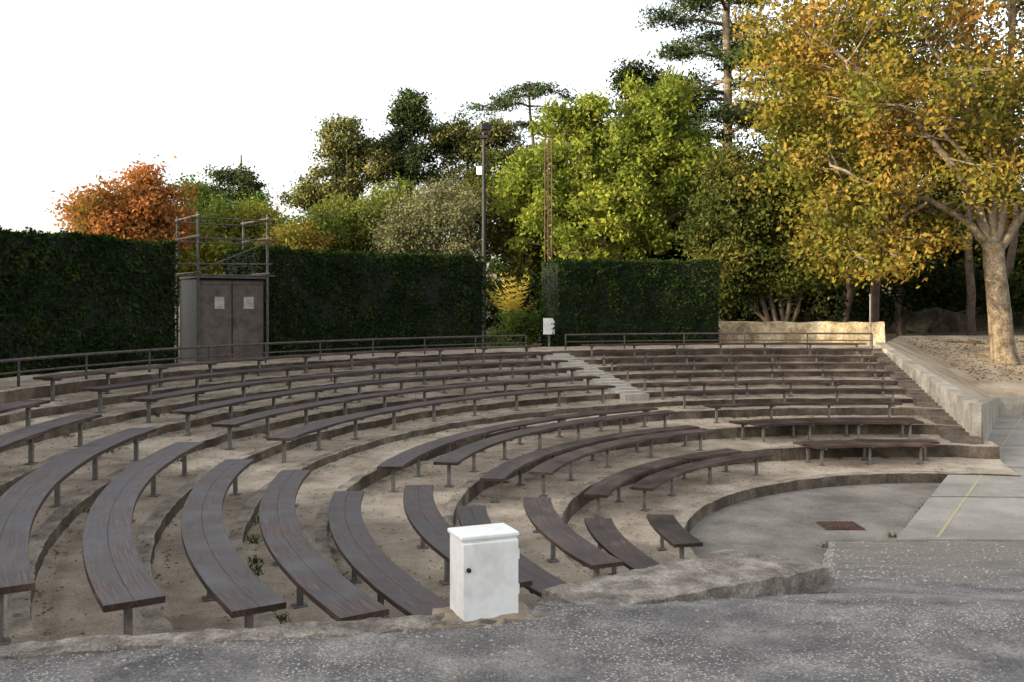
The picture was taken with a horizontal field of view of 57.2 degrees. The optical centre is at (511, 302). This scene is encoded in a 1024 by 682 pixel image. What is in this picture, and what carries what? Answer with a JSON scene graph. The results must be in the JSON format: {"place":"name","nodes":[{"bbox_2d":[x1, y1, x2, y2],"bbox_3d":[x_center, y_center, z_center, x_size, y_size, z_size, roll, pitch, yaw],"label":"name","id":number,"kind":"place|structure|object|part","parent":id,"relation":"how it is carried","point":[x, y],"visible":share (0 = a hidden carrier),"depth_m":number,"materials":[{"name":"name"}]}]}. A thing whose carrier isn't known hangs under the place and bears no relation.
{"place":"outdoors","nodes":[
{"label":"outdoors","id":0,"kind":"place"},
{"bbox_2d":[0,345,1019,645],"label":"amphitheatre terraces","id":1,"kind":"object","parent":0,"point":[74,597],"visible":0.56,"depth_m":16.71,"materials":[{"name":"concrete"}]},
{"bbox_2d":[0,400,49,426],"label":"curved bench","id":2,"kind":"object","parent":1,"relation":"on","point":[17,405],"visible":0.88,"depth_m":13.36,"materials":[{"name":"brown wood"}]},
{"bbox_2d":[0,414,101,464],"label":"curved bench","id":3,"kind":"object","parent":1,"relation":"on","point":[18,436],"visible":0.95,"depth_m":11.88,"materials":[{"name":"brown wood"}]},
{"bbox_2d":[0,428,156,645],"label":"curved bench","id":4,"kind":"object","parent":1,"relation":"on","point":[22,500],"visible":0.97,"depth_m":8.46,"materials":[{"name":"brown wood"}]},
{"bbox_2d":[82,442,203,635],"bbox_3d":[-3.692,2.151,9.458,0.886,0.455,7.332,0,0,-16],"label":"curved bench","id":5,"kind":"object","parent":1,"relation":"on","point":[118,576],"visible":0.98,"depth_m":7.56,"materials":[{"name":"brown wood"}]},
{"bbox_2d":[181,459,285,627],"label":"curved bench","id":6,"kind":"object","parent":1,"relation":"on","point":[234,585],"visible":0.98,"depth_m":7.86,"materials":[{"name":"brown wood"}]},
{"bbox_2d":[0,335,526,386],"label":"metal railing","id":7,"kind":"object","parent":1,"relation":"on","point":[86,365],"visible":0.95,"depth_m":21.41,"materials":[{"name":"grey metal"}]},
{"bbox_2d":[33,345,536,401],"bbox_3d":[-4.335,1.494,22.325,2.051,0.468,14.808,0,0,36],"label":"curved bench","id":8,"kind":"object","parent":1,"relation":"on","point":[52,379],"visible":0.93,"depth_m":20.47,"materials":[{"name":"brown wood"}]},
{"bbox_2d":[81,352,552,412],"bbox_3d":[-3.643,1.668,21.823,1.960,0.461,14.019,0,0,36],"label":"curved bench","id":9,"kind":"object","parent":1,"relation":"on","point":[108,388],"visible":0.92,"depth_m":20.29,"materials":[{"name":"brown wood"}]},
{"bbox_2d":[259,470,388,620],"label":"curved bench","id":10,"kind":"object","parent":1,"relation":"on","point":[311,573],"visible":0.96,"depth_m":8.22,"materials":[{"name":"brown wood"}]},
{"bbox_2d":[130,360,567,422],"bbox_3d":[-2.971,1.827,21.304,1.857,0.463,13.183,0,0,36],"label":"curved bench","id":11,"kind":"object","parent":1,"relation":"on","point":[148,399],"visible":0.96,"depth_m":19.89,"materials":[{"name":"brown wood"}]},
{"bbox_2d":[169,367,583,435],"bbox_3d":[-2.372,1.989,20.712,1.820,0.459,12.641,0,0,35],"label":"curved bench","id":12,"kind":"object","parent":1,"relation":"on","point":[197,409],"visible":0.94,"depth_m":19.46,"materials":[{"name":"brown wood"}]},
{"bbox_2d":[328,491,449,617],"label":"curved bench","id":13,"kind":"object","parent":1,"relation":"on","point":[376,569],"visible":0.92,"depth_m":8.88,"materials":[{"name":"brown wood"}]},
{"bbox_2d":[211,376,599,449],"bbox_3d":[-1.774,2.150,20.127,1.772,0.458,12.054,0,0,35],"label":"curved bench","id":14,"kind":"object","parent":1,"relation":"on","point":[236,422],"visible":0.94,"depth_m":18.82,"materials":[{"name":"brown wood"}]},
{"bbox_2d":[266,385,614,462],"bbox_3d":[-1.110,2.315,19.421,1.665,0.467,11.153,0,0,34],"label":"curved bench","id":15,"kind":"object","parent":1,"relation":"on","point":[295,433],"visible":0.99,"depth_m":18.52,"materials":[{"name":"brown wood"}]},
{"bbox_2d":[403,485,531,587],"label":"curved bench","id":16,"kind":"object","parent":1,"relation":"on","point":[430,525],"visible":0.63,"depth_m":10.54,"materials":[{"name":"brown wood"}]},
{"bbox_2d":[0,338,1023,637],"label":"fallen leaves","id":17,"kind":"object","parent":1,"relation":"on","point":[548,440],"visible":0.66,"depth_m":18.93,"materials":[{"name":"brown plant"}]},
{"bbox_2d":[458,505,566,597],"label":"curved bench","id":18,"kind":"object","parent":1,"relation":"on","point":[539,577],"visible":0.41,"depth_m":9.69,"materials":[{"name":"brown wood"}]},
{"bbox_2d":[377,407,657,492],"bbox_3d":[0.244,2.686,18.361,1.493,0.466,9.616,0,0,33],"label":"curved bench","id":19,"kind":"object","parent":1,"relation":"on","point":[401,460],"visible":0.95,"depth_m":17.50,"materials":[{"name":"brown wood"}]},
{"bbox_2d":[548,335,550,346],"bbox_3d":[1.250,1.290,31.350,0.074,0.460,0.074,0,0,-23],"label":"cabinet post","id":20,"kind":"object","parent":1,"relation":"on","point":[549,342],"visible":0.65,"depth_m":31.33,"materials":[{"name":"metal"}]},
{"bbox_2d":[543,318,554,334],"bbox_3d":[1.250,0.790,31.288,0.427,0.540,0.298,0,0,0],"label":"electrical cabinet","id":21,"kind":"object","parent":20,"relation":"on","point":[548,326],"visible":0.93,"depth_m":31.16,"materials":[{"name":"plastic"}]},
{"bbox_3d":[1.250,0.807,31.166,0.408,0.505,0.020,0,0,0],"label":"door","id":22,"kind":"part","parent":21,"relation":"part of","materials":[{"name":"white metal"}]},
{"bbox_2d":[433,410,678,486],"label":"curved bench","id":23,"kind":"object","parent":1,"relation":"on","point":[458,456],"visible":0.95,"depth_m":17.55,"materials":[{"name":"brown wood"}]},
{"bbox_2d":[524,497,622,577],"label":"curved bench","id":24,"kind":"object","parent":1,"relation":"on","point":[551,526],"visible":0.98,"depth_m":10.96,"materials":[{"name":"brown wood"}]},
{"bbox_2d":[480,425,699,502],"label":"curved bench","id":25,"kind":"object","parent":1,"relation":"on","point":[502,472],"visible":0.95,"depth_m":17.32,"materials":[{"name":"brown wood"}]},
{"bbox_2d":[536,353,648,400],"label":"aisle stairs","id":26,"kind":"structure","parent":1,"relation":"on","point":[627,390],"depth_m":25.88,"materials":[{"name":"concrete"}]},
{"bbox_2d":[528,428,714,496],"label":"curved bench","id":27,"kind":"object","parent":1,"relation":"on","point":[552,466],"visible":1,"depth_m":17.48,"materials":[{"name":"brown wood"}]},
{"bbox_2d":[584,518,659,574],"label":"curved bench","id":28,"kind":"object","parent":1,"relation":"on","point":[609,537],"visible":0.76,"depth_m":11.75,"materials":[{"name":"brown wood"}]},
{"bbox_2d":[584,448,741,517],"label":"curved bench","id":29,"kind":"object","parent":1,"relation":"on","point":[606,487],"visible":0.94,"depth_m":16.89,"materials":[{"name":"brown wood"}]},
{"bbox_2d":[647,514,702,558],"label":"curved bench","id":30,"kind":"object","parent":1,"relation":"on","point":[671,530],"visible":0.97,"depth_m":12.38,"materials":[{"name":"brown wood"}]},
{"bbox_2d":[630,452,771,511],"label":"curved bench","id":31,"kind":"object","parent":1,"relation":"on","point":[652,482],"visible":0.99,"depth_m":17.04,"materials":[{"name":"brown wood"}]},
{"bbox_2d":[565,333,872,349],"bbox_3d":[6.590,1.271,30.029,10.045,0.598,0.792,0,0,-6],"label":"metal railing","id":32,"kind":"object","parent":1,"relation":"on","point":[744,340],"visible":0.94,"depth_m":30.23,"materials":[{"name":"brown metal"}]},
{"bbox_2d":[582,342,865,357],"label":"curved bench","id":33,"kind":"object","parent":1,"relation":"on","point":[679,344],"visible":0.93,"depth_m":29.45,"materials":[{"name":"brown wood"}]},
{"bbox_2d":[594,349,871,365],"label":"curved bench","id":34,"kind":"object","parent":1,"relation":"on","point":[698,350],"visible":0.89,"depth_m":28.71,"materials":[{"name":"brown wood"}]},
{"bbox_2d":[601,356,878,372],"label":"curved bench","id":35,"kind":"object","parent":1,"relation":"on","point":[694,358],"visible":0.91,"depth_m":27.84,"materials":[{"name":"brown wood"}]},
{"bbox_2d":[616,363,885,380],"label":"curved bench","id":36,"kind":"object","parent":1,"relation":"on","point":[675,366],"visible":0.96,"depth_m":26.92,"materials":[{"name":"brown wood"}]},
{"bbox_2d":[633,371,894,389],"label":"curved bench","id":37,"kind":"object","parent":1,"relation":"on","point":[736,373],"visible":0.94,"depth_m":25.93,"materials":[{"name":"brown wood"}]},
{"bbox_2d":[651,380,894,399],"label":"curved bench","id":38,"kind":"object","parent":1,"relation":"on","point":[705,383],"visible":0.94,"depth_m":25.03,"materials":[{"name":"brown wood"}]},
{"bbox_2d":[672,388,904,408],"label":"curved bench","id":39,"kind":"object","parent":1,"relation":"on","point":[784,391],"visible":0.93,"depth_m":24.06,"materials":[{"name":"brown wood"}]},
{"bbox_2d":[703,401,901,422],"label":"curved bench","id":40,"kind":"object","parent":1,"relation":"on","point":[774,404],"visible":0.91,"depth_m":22.96,"materials":[{"name":"brown wood"}]},
{"bbox_2d":[729,417,915,439],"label":"curved bench","id":41,"kind":"object","parent":1,"relation":"on","point":[742,423],"visible":0.82,"depth_m":21.94,"materials":[{"name":"brown wood"}]},
{"bbox_2d":[749,420,923,441],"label":"curved bench","id":42,"kind":"object","parent":1,"relation":"on","point":[764,425],"visible":0.91,"depth_m":21.40,"materials":[{"name":"brown wood"}]},
{"bbox_2d":[793,439,939,462],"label":"curved bench","id":43,"kind":"object","parent":1,"relation":"on","point":[804,443],"visible":0.81,"depth_m":20.43,"materials":[{"name":"brown wood"}]},
{"bbox_2d":[869,294,871,345],"bbox_3d":[11.950,0.620,31.300,0.086,1.800,0.090,0,0,0],"label":"metal post","id":44,"kind":"object","parent":1,"relation":"on","point":[870,295],"visible":0.83,"depth_m":31.27,"materials":[{"name":"metal"}]},
{"bbox_2d":[806,442,935,465],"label":"curved bench","id":45,"kind":"object","parent":1,"relation":"on","point":[869,445],"visible":0.99,"depth_m":19.93,"materials":[{"name":"brown wood"}]},
{"bbox_2d":[871,351,983,443],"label":"aisle stairs","id":46,"kind":"structure","parent":1,"relation":"on","point":[920,397],"depth_m":23.73,"materials":[{"name":"concrete"}]},
{"bbox_2d":[0,541,1023,681],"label":"asphalt pavement","id":47,"kind":"structure","parent":0,"point":[720,651],"depth_m":4.45,"materials":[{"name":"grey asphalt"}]},
{"bbox_2d":[0,611,564,659],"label":"concrete kerb","id":48,"kind":"structure","parent":47,"relation":"on","point":[92,644],"depth_m":4.53,"materials":[{"name":"grey concrete"}]},
{"bbox_2d":[431,601,528,629],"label":"cabinet plinth","id":49,"kind":"structure","parent":47,"relation":"on","point":[520,614],"depth_m":4.79,"materials":[{"name":"grey concrete"}]},
{"bbox_2d":[447,523,518,621],"bbox_3d":[-0.145,1.395,4.869,0.322,0.430,0.248,0,0,-22],"label":"electrical cabinet","id":50,"kind":"object","parent":49,"relation":"on","point":[484,558],"visible":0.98,"depth_m":4.78,"materials":[{"name":"plastic"}]},
{"bbox_3d":[-0.109,1.412,4.779,0.303,0.395,0.020,0,0,-22],"label":"door","id":51,"kind":"part","parent":50,"relation":"part of","materials":[{"name":"white metal"}]},
{"bbox_2d":[541,549,834,604],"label":"concrete wall","id":52,"kind":"structure","parent":47,"relation":"on","point":[729,573],"depth_m":5.58,"materials":[{"name":"grey concrete"}]},
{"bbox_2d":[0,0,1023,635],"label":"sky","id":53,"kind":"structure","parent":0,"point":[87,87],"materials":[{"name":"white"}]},
{"bbox_2d":[163,468,940,619],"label":"stage floor","id":54,"kind":"structure","parent":0,"point":[785,525],"depth_m":15.80,"materials":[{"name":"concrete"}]},
{"bbox_2d":[52,361,924,623],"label":"weed tufts","id":55,"kind":"object","parent":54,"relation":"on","point":[257,567],"visible":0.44,"depth_m":11.31,"materials":[{"name":"green plant"}]},
{"bbox_2d":[816,521,864,529],"bbox_3d":[5.350,3.627,15.300,0.620,0.035,0.500,0,0,0],"label":"drain grate","id":56,"kind":"object","parent":54,"relation":"on","point":[839,525],"visible":1,"depth_m":15.24,"materials":[{"name":"metal"}]},
{"bbox_2d":[875,342,982,440],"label":"retaining wall","id":57,"kind":"structure","parent":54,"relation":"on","point":[954,402],"depth_m":23.91,"materials":[{"name":"concrete"}]},
{"bbox_2d":[175,268,1023,370],"bbox_3d":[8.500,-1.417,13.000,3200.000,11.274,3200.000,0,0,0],"label":"ground","id":58,"kind":"structure","parent":0,"point":[888,337],"depth_m":41.06,"materials":[{"name":"brown soil"}]},
{"bbox_2d":[0,225,180,385],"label":"clipped hedge","id":59,"kind":"object","parent":58,"relation":"on","point":[64,292],"visible":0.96,"depth_m":20.27,"materials":[{"name":"green plant"}]},
{"bbox_2d":[46,154,213,281],"bbox_3d":[-16.485,-2.356,39.788,6.788,7.979,6.035,0,0,0],"label":"autumn tree","id":60,"kind":"object","parent":58,"relation":"on","point":[140,211],"visible":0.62,"depth_m":38.80,"materials":[{"name":"orange plant"}]},
{"bbox_2d":[169,211,274,361],"bbox_3d":[-7.747,-0.305,23.939,2.850,3.850,2.100,0,0,-35],"label":"scaffold control booth","id":61,"kind":"object","parent":58,"relation":"on","point":[219,309],"visible":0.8,"depth_m":23.55,"materials":[{"name":"paint"}]},
{"bbox_2d":[199,281,262,360],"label":"doors","id":62,"kind":"structure","parent":61,"relation":"in","point":[233,324],"depth_m":23.46,"materials":[{"name":"grey metal"}]},
{"bbox_2d":[172,172,284,260],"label":"broadleaf tree","id":63,"kind":"object","parent":58,"relation":"on","point":[208,201],"visible":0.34,"depth_m":44.29,"materials":[{"name":"green plant"}]},
{"bbox_2d":[182,155,275,210],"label":"pine tree","id":64,"kind":"object","parent":58,"relation":"on","point":[240,178],"visible":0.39,"depth_m":51.44,"materials":[{"name":"green plant"}]},
{"bbox_2d":[175,193,334,291],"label":"broadleaf tree","id":65,"kind":"object","parent":58,"relation":"on","point":[214,252],"visible":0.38,"depth_m":41.38,"materials":[{"name":"green plant"}]},
{"bbox_2d":[253,217,342,251],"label":"autumn shrub","id":66,"kind":"object","parent":58,"relation":"on","point":[301,239],"visible":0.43,"depth_m":40.33,"materials":[{"name":"green plant"}]},
{"bbox_2d":[273,112,401,215],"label":"pine tree","id":67,"kind":"object","parent":58,"relation":"on","point":[349,155],"visible":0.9,"depth_m":59.11,"materials":[{"name":"green plant"}]},
{"bbox_2d":[222,243,487,357],"bbox_3d":[-4.415,0.087,27.908,8.377,3.397,2.258,0,0,-40],"label":"clipped hedge","id":68,"kind":"object","parent":58,"relation":"on","point":[328,295],"visible":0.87,"depth_m":27.33,"materials":[{"name":"green plant"}]},
{"bbox_2d":[296,172,438,252],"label":"broadleaf tree","id":69,"kind":"object","parent":58,"relation":"on","point":[352,220],"visible":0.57,"depth_m":43.31,"materials":[{"name":"green plant"}]},
{"bbox_2d":[175,229,626,303],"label":"distant tree line","id":70,"kind":"object","parent":58,"relation":"on","point":[491,270],"depth_m":77.04,"materials":[{"name":"green plant"}]},
{"bbox_2d":[372,86,448,195],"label":"pine tree","id":71,"kind":"object","parent":58,"relation":"on","point":[407,108],"visible":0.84,"depth_m":60.09,"materials":[{"name":"green plant"}]},
{"bbox_2d":[363,164,492,260],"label":"olive tree","id":72,"kind":"object","parent":58,"relation":"on","point":[415,234],"visible":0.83,"depth_m":41.18,"materials":[{"name":"green plant"}]},
{"bbox_2d":[421,110,547,253],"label":"pine tree","id":73,"kind":"object","parent":58,"relation":"on","point":[461,138],"visible":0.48,"depth_m":61.15,"materials":[{"name":"green plant"}]},
{"bbox_2d":[479,123,491,346],"bbox_3d":[-0.919,-2.255,31.732,0.395,7.550,0.333,0,0,-17],"label":"floodlight mast","id":74,"kind":"object","parent":58,"relation":"on","point":[485,127],"visible":0.86,"depth_m":31.74,"materials":[{"name":"metal"}]},
{"bbox_2d":[476,166,481,174],"bbox_3d":[-1.100,-4.430,31.500,0.180,0.280,0.150,0,0,0],"label":"junction box","id":75,"kind":"object","parent":74,"relation":"attached to","point":[478,170],"visible":1,"depth_m":31.43,"materials":[{"name":"white metal"}]},
{"bbox_2d":[479,253,541,342],"bbox_3d":[0.211,0.040,35.168,5.912,3.858,3.274,0,0,22],"label":"ivy bush","id":76,"kind":"object","parent":58,"relation":"on","point":[491,307],"visible":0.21,"depth_m":34.69,"materials":[{"name":"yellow plant"}]},
{"bbox_2d":[487,268,535,316],"bbox_3d":[-0.026,-0.274,33.472,1.998,1.988,3.221,0,0,0],"label":"golden fern shrub","id":77,"kind":"object","parent":58,"relation":"on","point":[511,299],"visible":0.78,"depth_m":33.19,"materials":[{"name":"yellow plant"}]},
{"bbox_2d":[444,148,581,289],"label":"broadleaf tree","id":78,"kind":"object","parent":58,"relation":"on","point":[501,234],"visible":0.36,"depth_m":44.41,"materials":[{"name":"green plant"}]},
{"bbox_2d":[444,77,585,269],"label":"umbrella pine","id":79,"kind":"object","parent":58,"relation":"on","point":[505,101],"visible":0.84,"depth_m":49.88,"materials":[{"name":"green plant"}]},
{"bbox_2d":[486,305,543,345],"bbox_3d":[-0.050,0.956,32.302,2.676,1.749,1.901,0,0,0],"label":"round bush","id":80,"kind":"object","parent":58,"relation":"on","point":[521,322],"visible":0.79,"depth_m":32.05,"materials":[{"name":"green plant"}]},
{"bbox_2d":[543,136,587,261],"bbox_3d":[1.890,-2.167,33.086,1.580,7.375,0.272,0,0,0],"label":"lattice mast","id":81,"kind":"object","parent":58,"relation":"on","point":[548,186],"visible":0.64,"depth_m":32.99,"materials":[{"name":"metal"}]},
{"bbox_2d":[487,62,726,260],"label":"acacia tree","id":82,"kind":"object","parent":58,"relation":"on","point":[644,153],"visible":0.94,"depth_m":40.44,"materials":[{"name":"green plant"}]},
{"bbox_2d":[538,257,721,347],"bbox_3d":[4.126,0.105,32.308,6.388,3.371,2.050,0,0,-13],"label":"clipped hedge","id":83,"kind":"object","parent":58,"relation":"on","point":[605,295],"visible":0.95,"depth_m":31.69,"materials":[{"name":"green plant"}]},
{"bbox_2d":[603,54,720,199],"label":"pine tree","id":84,"kind":"object","parent":58,"relation":"on","point":[629,67],"visible":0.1,"depth_m":52.94,"materials":[{"name":"green pine needles"},{"name":"dark bark"}]},
{"bbox_2d":[616,0,833,150],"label":"cedar tree","id":85,"kind":"object","parent":58,"relation":"on","point":[723,112],"visible":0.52,"depth_m":49.24,"materials":[{"name":"green plant"}]},
{"bbox_2d":[664,123,844,321],"bbox_3d":[9.595,-2.753,36.490,7.137,8.677,5.202,0,0,0],"label":"laurel tree","id":86,"kind":"object","parent":58,"relation":"on","point":[732,225],"visible":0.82,"depth_m":35.70,"materials":[{"name":"green plant"}]},
{"bbox_2d":[488,172,1023,320],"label":"distant woodland foliage","id":87,"kind":"object","parent":58,"relation":"on","point":[673,251],"visible":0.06,"depth_m":48.30,"materials":[{"name":"green plant"}]},
{"bbox_2d":[718,321,884,347],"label":"stone wall","id":88,"kind":"structure","parent":58,"relation":"on","point":[878,330],"depth_m":33.70,"materials":[{"name":"beige stone"}]},
{"bbox_2d":[718,249,1023,326],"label":"understorey shrubs","id":89,"kind":"object","parent":58,"relation":"on","point":[951,284],"visible":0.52,"depth_m":40.86,"materials":[{"name":"green plant"}]},
{"bbox_2d":[719,306,1023,333],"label":"rocky bank","id":90,"kind":"structure","parent":58,"relation":"on","point":[934,320],"depth_m":42.32,"materials":[{"name":"stone"}]},
{"bbox_2d":[723,6,1023,300],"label":"oak tree","id":91,"kind":"object","parent":58,"relation":"on","point":[942,190],"visible":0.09,"depth_m":43.94,"materials":[{"name":"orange plant"}]},
{"bbox_2d":[843,200,1018,335],"bbox_3d":[18.099,-1.415,40.465,8.068,5.957,1.723,0,0,-5],"label":"tree grove","id":92,"kind":"object","parent":58,"relation":"on","point":[971,330],"visible":0.36,"depth_m":39.89,"materials":[{"name":"brown plant"}]},
{"bbox_2d":[918,50,1023,304],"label":"oak tree","id":93,"kind":"object","parent":58,"relation":"on","point":[1018,251],"visible":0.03,"depth_m":45.40,"materials":[{"name":"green plant"}]},
{"bbox_2d":[886,336,1023,400],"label":"gravel terrace ground","id":94,"kind":"structure","parent":0,"point":[963,380],"depth_m":32.45,"materials":[{"name":"beige gravel"}]},
{"bbox_2d":[724,0,1023,365],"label":"chestnut tree","id":95,"kind":"object","parent":94,"relation":"on","point":[996,185],"visible":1,"depth_m":32.51,"materials":[{"name":"yellow-orange autumn leaves"},{"name":"bark"}]},
{"bbox_2d":[896,416,1023,541],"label":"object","id":96,"kind":"structure","parent":0,"point":[992,510],"depth_m":16.10,"materials":[{"name":"concrete"}]},
{"bbox_2d":[930,428,1023,496],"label":"expansion joint","id":97,"kind":"object","parent":96,"relation":"on","point":[959,496],"visible":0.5,"depth_m":16.81,"materials":[{"name":"concrete"}]},
{"bbox_2d":[936,418,1021,536],"bbox_3d":[10.839,3.476,21.113,0.045,0.001,17.013,0,0,32],"label":"yellow painted line","id":98,"kind":"object","parent":96,"relation":"on","point":[957,509],"visible":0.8,"depth_m":16.57,"materials":[{"name":"paint"}]},
{"bbox_2d":[969,397,1023,440],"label":"retaining wall","id":99,"kind":"structure","parent":96,"relation":"on","point":[994,408],"depth_m":25.29,"materials":[{"name":"concrete"}]}
]}

